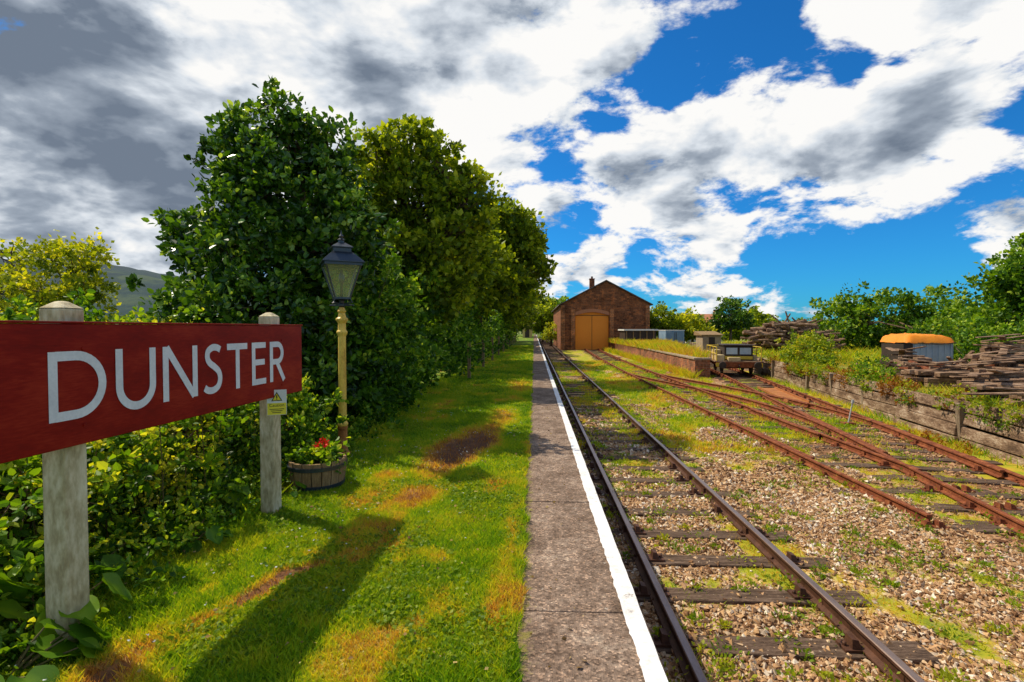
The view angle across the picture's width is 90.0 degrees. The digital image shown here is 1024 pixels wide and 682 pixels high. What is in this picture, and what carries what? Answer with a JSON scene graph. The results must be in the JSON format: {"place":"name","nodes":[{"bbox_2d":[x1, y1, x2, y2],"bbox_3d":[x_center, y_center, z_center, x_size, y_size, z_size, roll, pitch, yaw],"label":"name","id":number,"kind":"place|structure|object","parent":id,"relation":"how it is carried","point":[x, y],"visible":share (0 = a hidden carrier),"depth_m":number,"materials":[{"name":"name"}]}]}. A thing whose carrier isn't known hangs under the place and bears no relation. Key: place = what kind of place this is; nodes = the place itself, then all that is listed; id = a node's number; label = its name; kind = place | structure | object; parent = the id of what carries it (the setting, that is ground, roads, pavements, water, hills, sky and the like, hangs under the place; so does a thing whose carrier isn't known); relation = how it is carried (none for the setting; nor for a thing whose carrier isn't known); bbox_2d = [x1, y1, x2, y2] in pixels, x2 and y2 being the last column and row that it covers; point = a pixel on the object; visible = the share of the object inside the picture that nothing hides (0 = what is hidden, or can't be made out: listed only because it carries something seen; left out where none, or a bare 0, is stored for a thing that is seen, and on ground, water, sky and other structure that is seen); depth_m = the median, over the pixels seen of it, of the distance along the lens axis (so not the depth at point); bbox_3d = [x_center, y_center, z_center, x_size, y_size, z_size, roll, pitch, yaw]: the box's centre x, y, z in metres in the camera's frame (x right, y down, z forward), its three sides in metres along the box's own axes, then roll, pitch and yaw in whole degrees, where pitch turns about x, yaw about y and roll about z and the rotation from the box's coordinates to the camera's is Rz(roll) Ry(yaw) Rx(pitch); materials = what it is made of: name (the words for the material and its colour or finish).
{"place":"outdoors","nodes":[
{"label":"outdoors","id":0,"kind":"place"},
{"bbox_2d":[0,259,259,321],"bbox_3d":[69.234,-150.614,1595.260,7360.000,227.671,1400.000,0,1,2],"label":"hills","id":1,"kind":"structure","parent":0,"point":[128,298],"depth_m":1205.85,"materials":[{"name":"green grass"}]},
{"bbox_2d":[0,335,601,681],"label":"lawn","id":2,"kind":"structure","parent":0,"point":[521,340],"depth_m":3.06,"materials":[{"name":"plant"}]},
{"bbox_2d":[0,570,43,653],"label":"dock plant","id":3,"kind":"object","parent":2,"relation":"on","point":[11,606],"visible":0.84,"depth_m":2.57,"materials":[{"name":"green plant"}]},
{"bbox_2d":[0,617,110,681],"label":"dock plant","id":4,"kind":"object","parent":2,"relation":"on","point":[52,646],"visible":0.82,"depth_m":2.42,"materials":[{"name":"green plant"}]},
{"bbox_2d":[5,564,131,637],"bbox_3d":[-2.456,1.411,2.748,0.719,0.335,0.654,0,1,-9],"label":"dock plant","id":5,"kind":"object","parent":2,"relation":"on","point":[89,610],"visible":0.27,"depth_m":2.62,"materials":[{"name":"green plant"}]},
{"bbox_2d":[89,539,140,594],"bbox_3d":[-2.627,1.399,3.086,0.636,0.273,0.558,0,1,2],"label":"dock plant","id":6,"kind":"object","parent":2,"relation":"on","point":[107,560],"visible":0.24,"depth_m":3.10,"materials":[{"name":"green plant"}]},
{"bbox_2d":[0,301,302,643],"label":"station name sign","id":7,"kind":"object","parent":2,"relation":"on","point":[72,382],"visible":0.94,"depth_m":2.62,"materials":[{"name":"red paint"}]},
{"bbox_2d":[267,389,286,415],"bbox_3d":[-1.958,0.509,4.263,0.150,0.210,0.029,-1,2,-22],"label":"caution notice","id":8,"kind":"object","parent":7,"relation":"attached to","point":[277,404],"visible":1,"depth_m":4.25,"materials":[{"name":"plastic"}]},
{"bbox_2d":[0,385,309,554],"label":"alexanders plant","id":9,"kind":"object","parent":2,"relation":"on","point":[164,468],"visible":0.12,"depth_m":3.88,"materials":[{"name":"green plant"}]},
{"bbox_2d":[0,405,405,670],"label":"undergrowth","id":10,"kind":"object","parent":2,"relation":"on","point":[132,568],"visible":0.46,"depth_m":3.58,"materials":[{"name":"green plant"}]},
{"bbox_2d":[180,517,233,555],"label":"dock plant","id":11,"kind":"object","parent":2,"relation":"on","point":[211,532],"visible":0.66,"depth_m":3.68,"materials":[{"name":"green plant"}]},
{"bbox_2d":[173,484,250,518],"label":"dock plant","id":12,"kind":"object","parent":2,"relation":"on","point":[243,491],"visible":0.29,"depth_m":4.43,"materials":[{"name":"green plant"}]},
{"bbox_2d":[0,421,527,681],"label":"clover","id":13,"kind":"object","parent":2,"relation":"on","point":[405,622],"visible":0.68,"depth_m":3.09,"materials":[{"name":"green plant"}]},
{"bbox_2d":[15,409,520,680],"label":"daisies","id":14,"kind":"object","parent":2,"relation":"on","point":[315,532],"visible":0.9,"depth_m":3.83,"materials":[{"name":"white plant"}]},
{"bbox_2d":[281,476,311,497],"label":"dock plant","id":15,"kind":"object","parent":2,"relation":"on","point":[294,494],"visible":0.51,"depth_m":4.81,"materials":[{"name":"green plant"}]},
{"bbox_2d":[281,434,350,493],"bbox_3d":[-1.937,1.213,5.124,0.611,0.560,0.621,0,1,2],"label":"barrel planter","id":16,"kind":"object","parent":2,"relation":"on","point":[323,463],"visible":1,"depth_m":4.95,"materials":[{"name":"brown wood"}]},
{"bbox_2d":[319,231,364,453],"bbox_3d":[-2.107,0.088,6.351,0.480,2.910,0.480,-1,2,-26],"label":"street lamp","id":17,"kind":"object","parent":2,"relation":"on","point":[341,255],"visible":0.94,"depth_m":6.31,"materials":[{"name":"metal"}]},
{"bbox_2d":[302,231,427,428],"bbox_3d":[-2.615,-0.251,9.118,2.040,3.631,3.842,0,1,2],"label":"laurel bush","id":18,"kind":"object","parent":2,"relation":"on","point":[397,311],"visible":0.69,"depth_m":8.52,"materials":[{"name":"green plant"}]},
{"bbox_2d":[523,322,535,337],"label":"platform shelter","id":19,"kind":"object","parent":2,"relation":"on","point":[527,334],"visible":0.43,"depth_m":83.95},
{"bbox_2d":[31,331,839,528],"bbox_3d":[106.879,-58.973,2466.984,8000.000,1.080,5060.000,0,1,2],"label":"ground","id":20,"kind":"structure","parent":0,"point":[32,526],"depth_m":34.87,"materials":[{"name":"plant"}]},
{"bbox_2d":[0,237,50,312],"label":"elder tree","id":21,"kind":"object","parent":20,"relation":"on","point":[9,265],"visible":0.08,"depth_m":9.99,"materials":[{"name":"yellow plant"}]},
{"bbox_2d":[0,227,121,321],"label":"elder tree","id":22,"kind":"object","parent":20,"relation":"on","point":[57,250],"visible":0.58,"depth_m":9.27,"materials":[{"name":"yellow plant"}]},
{"bbox_2d":[0,432,186,598],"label":"shrub","id":23,"kind":"object","parent":20,"relation":"on","point":[17,545],"visible":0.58,"depth_m":3.19,"materials":[{"name":"green plant"}]},
{"bbox_2d":[26,304,176,324],"bbox_3d":[-6.261,0.450,7.965,4.364,2.105,2.870,0,1,2],"label":"elder bush","id":24,"kind":"object","parent":20,"relation":"on","point":[162,321],"depth_m":7.57,"materials":[{"name":"green plant"}]},
{"bbox_2d":[0,286,348,546],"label":"shrub","id":25,"kind":"object","parent":20,"relation":"on","point":[300,415],"visible":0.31,"depth_m":4.70,"materials":[{"name":"green plant"}]},
{"bbox_2d":[119,75,402,439],"bbox_3d":[-4.173,-1.481,8.298,4.467,6.013,3.810,0,1,2],"label":"holly tree","id":26,"kind":"object","parent":20,"relation":"on","point":[244,232],"visible":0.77,"depth_m":7.82,"materials":[{"name":"green plant"}]},
{"bbox_2d":[339,113,514,330],"bbox_3d":[-3.019,-2.483,13.847,6.085,7.679,3.987,-1,2,-23],"label":"sycamore tree","id":27,"kind":"object","parent":20,"relation":"on","point":[426,241],"visible":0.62,"depth_m":13.29,"materials":[{"name":"green plant"}]},
{"bbox_2d":[368,252,518,397],"bbox_3d":[-1.581,-1.084,35.554,3.499,4.359,52.510,0,1,2],"label":"hedge","id":28,"kind":"object","parent":20,"relation":"on","point":[440,345],"visible":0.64,"depth_m":14.92,"materials":[{"name":"green plant"}]},
{"bbox_2d":[440,230,503,370],"bbox_3d":[-2.482,-2.040,19.154,4.361,6.529,4.282,0,1,2],"label":"ash tree","id":29,"kind":"object","parent":20,"relation":"on","point":[484,279],"visible":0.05,"depth_m":18.47,"materials":[{"name":"green plant"}]},
{"bbox_2d":[467,334,515,377],"bbox_3d":[-0.467,0.144,36.569,0.104,1.200,41.000,0,1,2],"label":"lineside fence","id":30,"kind":"object","parent":20,"relation":"on","point":[483,362],"visible":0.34,"depth_m":20.60,"materials":[{"name":"brown wood"}]},
{"bbox_2d":[98,310,900,337],"bbox_3d":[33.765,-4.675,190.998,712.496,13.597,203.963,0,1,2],"label":"distant trees","id":31,"kind":"object","parent":20,"relation":"on","point":[145,317],"visible":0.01,"depth_m":136.91,"materials":[{"name":"green plant"}]},
{"bbox_2d":[469,199,558,359],"bbox_3d":[-1.185,-3.061,24.510,5.277,8.304,9.298,1,2,25],"label":"ash tree","id":32,"kind":"object","parent":20,"relation":"on","point":[522,248],"visible":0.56,"depth_m":24.60,"materials":[{"name":"green plant"}]},
{"bbox_2d":[495,283,548,332],"bbox_3d":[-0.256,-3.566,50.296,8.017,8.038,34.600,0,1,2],"label":"oak tree","id":33,"kind":"object","parent":20,"relation":"on","point":[520,315],"visible":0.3,"depth_m":40.48,"materials":[{"name":"green plant"}]},
{"bbox_2d":[531,296,556,341],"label":"ash tree","id":34,"kind":"object","parent":20,"relation":"on","point":[543,317],"visible":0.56,"depth_m":93.25,"materials":[{"name":"green plant"}]},
{"bbox_2d":[537,321,556,345],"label":"hazel bush","id":35,"kind":"object","parent":20,"relation":"on","point":[551,334],"visible":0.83,"depth_m":74.55,"materials":[{"name":"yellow plant"}]},
{"bbox_2d":[533,293,568,339],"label":"oak tree","id":36,"kind":"object","parent":20,"relation":"on","point":[561,299],"visible":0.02,"depth_m":119.07,"materials":[{"name":"green plant"}]},
{"bbox_2d":[514,335,668,681],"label":"platform","id":37,"kind":"structure","parent":20,"relation":"on","point":[607,635],"depth_m":3.26,"materials":[{"name":"concrete"}]},
{"bbox_2d":[551,276,652,349],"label":"goods shed","id":38,"kind":"structure","parent":20,"relation":"on","point":[593,317],"depth_m":61.57,"materials":[{"name":"brick"}]},
{"bbox_2d":[575,312,608,349],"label":"door leaf","id":39,"kind":"structure","parent":38,"relation":"in","point":[591,332],"depth_m":61.93,"materials":[{"name":"orange wood"}]},
{"bbox_2d":[613,343,710,377],"bbox_3d":[11.452,1.033,44.900,6.387,1.150,35.166,0,1,13],"label":"loading dock","id":40,"kind":"object","parent":20,"relation":"on","point":[693,363],"visible":0.4,"depth_m":31.36,"materials":[{"name":"brick"}]},
{"bbox_2d":[618,329,657,340],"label":"goods store","id":41,"kind":"structure","parent":40,"relation":"on","point":[640,334],"depth_m":53.46,"materials":[{"name":"grey wood"}]},
{"bbox_2d":[602,337,711,378],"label":"grass","id":42,"kind":"structure","parent":40,"relation":"on","point":[670,346],"depth_m":36.11,"materials":[{"name":"green plant"}]},
{"bbox_2d":[658,330,684,343],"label":"blue container","id":43,"kind":"object","parent":40,"relation":"on","point":[678,335],"visible":0.63,"depth_m":53.31,"materials":[{"name":"blue metal"}]},
{"bbox_2d":[650,301,682,337],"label":"apple tree","id":44,"kind":"object","parent":20,"relation":"on","point":[659,320],"visible":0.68,"depth_m":63.92,"materials":[{"name":"green plant"}]},
{"bbox_2d":[666,310,716,343],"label":"apple tree","id":45,"kind":"object","parent":20,"relation":"on","point":[690,323],"visible":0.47,"depth_m":65.70,"materials":[{"name":"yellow plant"}]},
{"bbox_2d":[674,305,718,341],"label":"oak tree","id":46,"kind":"object","parent":20,"relation":"on","point":[691,312],"visible":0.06,"depth_m":72.29,"materials":[{"name":"green plant"}]},
{"bbox_2d":[685,309,722,342],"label":"cottage","id":47,"kind":"structure","parent":20,"relation":"on","point":[707,315],"depth_m":92.08,"materials":[{"name":"ceramic"}]},
{"bbox_2d":[709,295,755,341],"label":"yew tree","id":48,"kind":"object","parent":20,"relation":"on","point":[735,319],"visible":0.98,"depth_m":67.96,"materials":[{"name":"green plant"}]},
{"bbox_2d":[719,305,778,340],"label":"oak tree","id":49,"kind":"object","parent":20,"relation":"on","point":[760,318],"visible":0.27,"depth_m":76.14,"materials":[{"name":"green plant"}]},
{"bbox_2d":[689,342,1023,466],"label":"wall sleepers","id":50,"kind":"object","parent":20,"relation":"on","point":[924,412],"depth_m":12.77},
{"bbox_2d":[691,342,966,442],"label":"wall posts","id":51,"kind":"object","parent":50,"relation":"attached to","point":[959,413],"depth_m":16.34,"materials":[{"name":"brown wood"}]},
{"bbox_2d":[765,354,1023,431],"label":"ivy on wall","id":52,"kind":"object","parent":50,"relation":"attached to","point":[986,404],"visible":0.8,"depth_m":12.02,"materials":[{"name":"green plant"}]},
{"bbox_2d":[763,352,961,410],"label":"russet weeds on wall","id":53,"kind":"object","parent":20,"relation":"on","point":[880,385],"visible":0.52,"depth_m":17.84,"materials":[{"name":"brown plant"}]},
{"bbox_2d":[0,0,1023,324],"label":"sky","id":54,"kind":"structure","parent":0,"point":[776,155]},
{"bbox_2d":[549,350,1023,681],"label":"yard ground","id":55,"kind":"structure","parent":0,"point":[579,355],"depth_m":5.62,"materials":[{"name":"beige gravel"}]},
{"bbox_2d":[628,372,905,437],"bbox_3d":[8.275,2.018,20.191,2.555,0.140,17.426,0,1,-4],"label":"points crossover","id":56,"kind":"object","parent":55,"relation":"on","point":[796,415],"visible":0.76,"depth_m":17.16,"materials":[{"name":"orange metal"}]},
{"bbox_2d":[757,386,809,402],"bbox_3d":[10.307,2.029,19.629,0.700,0.090,4.400,0,1,13],"label":"rusty steel plate","id":57,"kind":"object","parent":55,"relation":"on","point":[776,391],"visible":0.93,"depth_m":19.62,"materials":[{"name":"brown metal"}]},
{"bbox_2d":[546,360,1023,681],"bbox_3d":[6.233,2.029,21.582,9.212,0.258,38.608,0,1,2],"label":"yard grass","id":58,"kind":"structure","parent":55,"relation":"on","point":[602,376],"depth_m":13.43,"materials":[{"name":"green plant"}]},
{"bbox_2d":[560,385,1023,681],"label":"yard weeds","id":59,"kind":"object","parent":55,"relation":"on","point":[947,675],"visible":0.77,"depth_m":6.09,"materials":[{"name":"green plant"}]},
{"bbox_2d":[562,397,1023,681],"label":"ballast","id":60,"kind":"structure","parent":55,"relation":"on","point":[808,504],"depth_m":5.98,"materials":[{"name":"gravel"}]},
{"bbox_2d":[538,338,938,681],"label":"line track","id":61,"kind":"structure","parent":60,"relation":"on","point":[878,653],"depth_m":5.32,"materials":[{"name":"brown wood"}]},
{"bbox_2d":[583,349,1023,534],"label":"siding track","id":62,"kind":"structure","parent":55,"relation":"on","point":[806,460],"depth_m":10.41,"materials":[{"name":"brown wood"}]},
{"bbox_2d":[839,400,855,425],"bbox_3d":[9.053,1.942,13.799,0.300,0.734,0.250,0,1,2],"label":"point lever","id":63,"kind":"object","parent":55,"relation":"on","point":[848,421],"visible":0.65,"depth_m":13.76,"materials":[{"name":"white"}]},
{"bbox_2d":[710,363,1023,549],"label":"siding track","id":64,"kind":"structure","parent":55,"relation":"on","point":[970,501],"depth_m":9.69,"materials":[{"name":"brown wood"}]},
{"bbox_2d":[707,343,763,373],"bbox_3d":[12.337,0.957,28.592,2.400,1.570,4.050,0,1,13],"label":"permanent way trolley","id":65,"kind":"object","parent":64,"relation":"on","point":[741,356],"visible":0.98,"depth_m":27.49,"materials":[{"name":"beige metal"}]},
{"bbox_2d":[726,348,750,353],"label":"windows","id":66,"kind":"structure","parent":65,"relation":"in","point":[728,350],"depth_m":27.58,"materials":[{"name":"glass"}]},
{"bbox_2d":[693,339,1023,468],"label":"yard bank","id":67,"kind":"structure","parent":0,"point":[901,383],"depth_m":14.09,"materials":[{"name":"green plant"}]},
{"bbox_2d":[694,331,723,349],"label":"brick hut","id":68,"kind":"object","parent":67,"relation":"on","point":[704,339],"visible":0.91,"depth_m":42.85,"materials":[{"name":"beige brick"}]},
{"bbox_2d":[709,337,714,346],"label":"door","id":69,"kind":"structure","parent":68,"relation":"in","point":[711,339],"depth_m":42.81,"materials":[{"name":"wood"}]},
{"bbox_2d":[740,311,845,350],"bbox_3d":[18.141,-0.486,33.286,6.492,2.900,3.353,0,1,2],"label":"log pile","id":70,"kind":"object","parent":67,"relation":"on","point":[769,334],"visible":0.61,"depth_m":32.69,"materials":[{"name":"brown wood"}]},
{"bbox_2d":[774,329,840,369],"bbox_3d":[13.713,0.361,23.863,2.723,2.035,6.814,1,2,33],"label":"buddleia bush","id":71,"kind":"object","parent":67,"relation":"on","point":[808,345],"visible":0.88,"depth_m":23.75,"materials":[{"name":"green plant"}]},
{"bbox_2d":[841,350,902,393],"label":"bramble bush","id":72,"kind":"object","parent":67,"relation":"on","point":[867,362],"visible":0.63,"depth_m":16.65,"materials":[{"name":"green plant"}]},
{"bbox_2d":[885,346,931,366],"bbox_3d":[13.783,0.677,17.830,1.061,1.015,1.849,1,2,23],"label":"timber stack","id":73,"kind":"object","parent":67,"relation":"on","point":[902,354],"visible":0.55,"depth_m":17.62,"materials":[{"name":"brown wood"}]},
{"bbox_2d":[797,272,1021,352],"bbox_3d":[24.536,-1.270,28.917,14.647,5.936,13.052,1,2,28],"label":"hawthorn hedge","id":74,"kind":"object","parent":67,"relation":"on","point":[858,317],"visible":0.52,"depth_m":32.28,"materials":[{"name":"green plant"}]},
{"bbox_2d":[880,333,956,364],"bbox_3d":[15.805,0.414,20.029,1.949,1.480,1.704,0,1,2],"label":"covered tank","id":75,"kind":"object","parent":67,"relation":"on","point":[938,348],"visible":0.62,"depth_m":19.35,"materials":[{"name":"metal"}]},
{"bbox_2d":[856,350,994,379],"bbox_3d":[14.236,0.988,16.277,5.614,1.268,4.518,0,1,-9],"label":"scrap heap","id":76,"kind":"object","parent":67,"relation":"on","point":[901,367],"visible":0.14,"depth_m":16.47,"materials":[{"name":"orange"}]},
{"bbox_2d":[898,357,977,387],"bbox_3d":[12.614,0.924,14.748,2.600,0.767,1.777,1,2,20],"label":"timber stack","id":77,"kind":"object","parent":67,"relation":"on","point":[941,374],"visible":0.53,"depth_m":14.49,"materials":[{"name":"brown wood"}]},
{"bbox_2d":[900,306,1023,361],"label":"bramble bush","id":78,"kind":"object","parent":67,"relation":"on","point":[967,339],"visible":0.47,"depth_m":20.75,"materials":[{"name":"green plant"}]},
{"bbox_2d":[949,369,1023,406],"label":"timber stack","id":79,"kind":"object","parent":67,"relation":"on","point":[982,383],"visible":0.76,"depth_m":11.84,"materials":[{"name":"brown wood"}]},
{"bbox_2d":[961,355,1023,379],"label":"timber stack","id":80,"kind":"object","parent":67,"relation":"on","point":[980,369],"visible":0.5,"depth_m":13.04,"materials":[{"name":"brown wood"}]},
{"bbox_2d":[962,386,1023,401],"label":"timber stack","id":81,"kind":"object","parent":67,"relation":"on","point":[1003,393],"visible":1,"depth_m":10.55,"materials":[{"name":"brown wood"}]},
{"bbox_2d":[964,232,1023,332],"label":"oak tree","id":82,"kind":"object","parent":67,"relation":"on","point":[1007,282],"visible":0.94,"depth_m":23.59,"materials":[{"name":"green plant"}]},
{"bbox_2d":[965,344,1023,367],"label":"timber stack","id":83,"kind":"object","parent":67,"relation":"on","point":[1003,351],"visible":0.44,"depth_m":14.69,"materials":[{"name":"brown wood"}]},
{"bbox_2d":[971,334,1023,360],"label":"timber stack","id":84,"kind":"object","parent":67,"relation":"on","point":[990,349],"visible":0.38,"depth_m":17.36,"materials":[{"name":"brown wood"}]},
{"bbox_2d":[841,366,982,452],"bbox_3d":[11.172,1.635,14.560,1.489,1.423,8.396,0,2,19],"label":"russet dock plant","id":85,"kind":"object","parent":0,"point":[927,437],"visible":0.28,"depth_m":13.93,"materials":[{"name":"brown plant"}]}
]}

